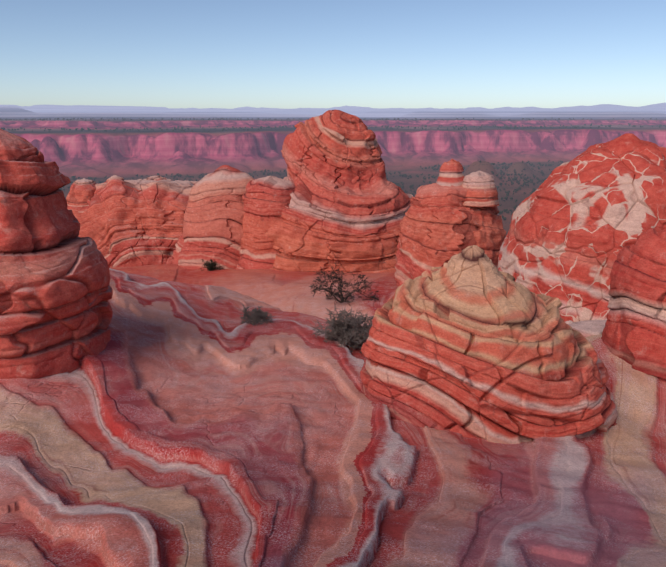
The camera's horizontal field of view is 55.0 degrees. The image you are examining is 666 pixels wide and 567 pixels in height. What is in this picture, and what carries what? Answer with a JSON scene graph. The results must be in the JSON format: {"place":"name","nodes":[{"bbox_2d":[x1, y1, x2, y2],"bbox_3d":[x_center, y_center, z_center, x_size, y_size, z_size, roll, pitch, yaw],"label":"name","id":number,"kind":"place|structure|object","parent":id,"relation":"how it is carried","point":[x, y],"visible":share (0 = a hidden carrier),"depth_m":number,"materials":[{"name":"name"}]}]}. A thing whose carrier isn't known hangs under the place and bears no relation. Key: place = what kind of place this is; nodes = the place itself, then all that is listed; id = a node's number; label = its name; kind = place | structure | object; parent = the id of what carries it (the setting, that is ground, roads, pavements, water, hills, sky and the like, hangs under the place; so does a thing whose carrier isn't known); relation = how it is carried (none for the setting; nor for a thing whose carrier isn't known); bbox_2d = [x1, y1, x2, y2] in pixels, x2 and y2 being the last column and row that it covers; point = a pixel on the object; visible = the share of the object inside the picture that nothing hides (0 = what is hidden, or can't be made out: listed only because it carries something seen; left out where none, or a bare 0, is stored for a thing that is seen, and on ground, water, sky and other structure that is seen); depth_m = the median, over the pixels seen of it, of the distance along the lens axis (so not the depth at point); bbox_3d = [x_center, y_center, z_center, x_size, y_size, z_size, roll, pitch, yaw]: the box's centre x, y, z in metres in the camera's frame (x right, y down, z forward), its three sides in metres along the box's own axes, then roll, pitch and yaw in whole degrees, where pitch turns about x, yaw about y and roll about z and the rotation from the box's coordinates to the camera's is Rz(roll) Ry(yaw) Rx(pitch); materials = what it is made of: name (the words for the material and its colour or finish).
{"place":"outdoors","nodes":[
{"label":"outdoors","id":0,"kind":"place"},
{"bbox_2d":[0,103,665,566],"bbox_3d":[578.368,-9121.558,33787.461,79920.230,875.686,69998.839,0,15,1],"label":"ground","id":1,"kind":"structure","parent":0,"point":[184,417],"depth_m":8.95,"materials":[{"name":"red stone"}]},
{"bbox_2d":[0,129,112,378],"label":"stack","id":2,"kind":"object","parent":1,"relation":"on","point":[56,294],"visible":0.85,"depth_m":10.60,"materials":[{"name":"red stone"}]},
{"bbox_2d":[72,179,193,267],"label":"mesa","id":3,"kind":"structure","parent":1,"relation":"on","point":[130,223],"depth_m":46.83,"materials":[{"name":"red stone"}]},
{"bbox_2d":[66,178,95,212],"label":"rock formation","id":4,"kind":"object","parent":3,"relation":"on","point":[80,193],"visible":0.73,"depth_m":47.31,"materials":[{"name":"red stone"}]},
{"bbox_2d":[104,175,123,182],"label":"rock formation","id":5,"kind":"object","parent":3,"relation":"on","point":[114,177],"visible":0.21,"depth_m":49.15,"materials":[{"name":"beige stone"}]},
{"bbox_2d":[145,176,166,180],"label":"rock formation","id":6,"kind":"object","parent":3,"relation":"on","point":[156,178],"visible":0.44,"depth_m":50.55,"materials":[{"name":"beige stone"}]},
{"bbox_2d":[171,234,183,263],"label":"rock formation","id":7,"kind":"object","parent":1,"relation":"on","point":[179,245],"depth_m":44.80,"materials":[{"name":"red stone"}]},
{"bbox_2d":[200,259,223,270],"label":"shrub","id":8,"kind":"object","parent":1,"relation":"on","point":[210,266],"visible":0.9,"depth_m":40.31,"materials":[{"name":"plant"}]},
{"bbox_2d":[178,165,254,269],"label":"rock formation","id":9,"kind":"object","parent":1,"relation":"on","point":[214,214],"visible":0.73,"depth_m":41.40,"materials":[{"name":"red stone"}]},
{"bbox_2d":[239,305,274,325],"bbox_3d":[-1.918,0.789,15.822,1.069,0.581,0.878,9,17,31],"label":"shrub","id":10,"kind":"object","parent":1,"relation":"on","point":[259,314],"visible":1,"depth_m":15.71,"materials":[{"name":"plant"}]},
{"bbox_2d":[236,176,295,268],"bbox_3d":[-3.919,-3.503,41.135,5.107,6.785,4.832,0,15,1],"label":"rock formation","id":11,"kind":"object","parent":1,"relation":"on","point":[266,200],"visible":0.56,"depth_m":39.52,"materials":[{"name":"red stone"}]},
{"bbox_2d":[0,117,665,219],"bbox_3d":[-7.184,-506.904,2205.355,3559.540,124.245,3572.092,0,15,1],"label":"distant trees","id":12,"kind":"object","parent":1,"relation":"on","point":[433,176],"visible":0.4,"depth_m":1632.81,"materials":[{"name":"green plant"}]},
{"bbox_2d":[265,110,413,272],"bbox_3d":[0.485,-5.594,42.911,13.771,11.725,12.002,0,15,1],"label":"butte","id":13,"kind":"object","parent":1,"relation":"on","point":[349,205],"visible":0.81,"depth_m":39.01,"materials":[{"name":"red stone"}]},
{"bbox_2d":[310,305,373,355],"bbox_3d":[0.354,1.048,14.650,1.842,1.281,2.219,0,15,1],"label":"grey shrub","id":14,"kind":"object","parent":1,"relation":"on","point":[350,331],"visible":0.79,"depth_m":14.21,"materials":[{"name":"grey plant"}]},
{"bbox_2d":[310,263,379,305],"bbox_3d":[0.470,0.155,26.598,2.935,2.396,2.862,0,15,1],"label":"dead shrub","id":15,"kind":"object","parent":1,"relation":"on","point":[330,293],"visible":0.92,"depth_m":26.42,"materials":[{"name":"brown plant"}]},
{"bbox_2d":[394,183,505,286],"bbox_3d":[5.532,-2.309,29.724,5.315,4.828,4.847,0,15,1],"label":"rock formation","id":16,"kind":"object","parent":1,"relation":"on","point":[439,225],"visible":0.58,"depth_m":28.10,"materials":[{"name":"red stone"}]},
{"bbox_2d":[436,159,463,186],"bbox_3d":[5.390,-4.827,29.060,1.744,1.651,1.780,0,15,1],"label":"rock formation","id":17,"kind":"object","parent":16,"relation":"on","point":[451,171],"visible":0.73,"depth_m":28.58,"materials":[{"name":"red stone"}]},
{"bbox_2d":[462,171,498,206],"bbox_3d":[6.493,-4.292,28.570,1.888,1.488,1.938,0,15,1],"label":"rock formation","id":18,"kind":"object","parent":16,"relation":"on","point":[480,187],"visible":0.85,"depth_m":27.88,"materials":[{"name":"beige stone"}]},
{"bbox_2d":[360,245,617,443],"bbox_3d":[2.604,1.089,10.783,4.307,3.546,3.871,0,15,1],"label":"rock formation","id":19,"kind":"object","parent":1,"relation":"on","point":[470,342],"visible":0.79,"depth_m":9.47,"materials":[{"name":"red stone"}]},
{"bbox_2d":[498,133,665,321],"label":"dome","id":20,"kind":"structure","parent":1,"relation":"on","point":[580,222],"depth_m":17.42,"materials":[{"name":"red stone"}]},
{"bbox_2d":[565,320,605,336],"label":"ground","id":21,"kind":"structure","parent":1,"relation":"on","point":[586,328],"depth_m":14.13,"materials":[{"name":"stone"}]},
{"bbox_2d":[601,228,665,384],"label":"rock","id":22,"kind":"object","parent":1,"relation":"on","point":[634,333],"visible":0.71,"depth_m":11.62,"materials":[{"name":"red stone"}]},
{"bbox_2d":[0,0,665,108],"label":"sky","id":23,"kind":"structure","parent":0,"point":[200,54],"materials":[{"name":"blue"}]}
]}

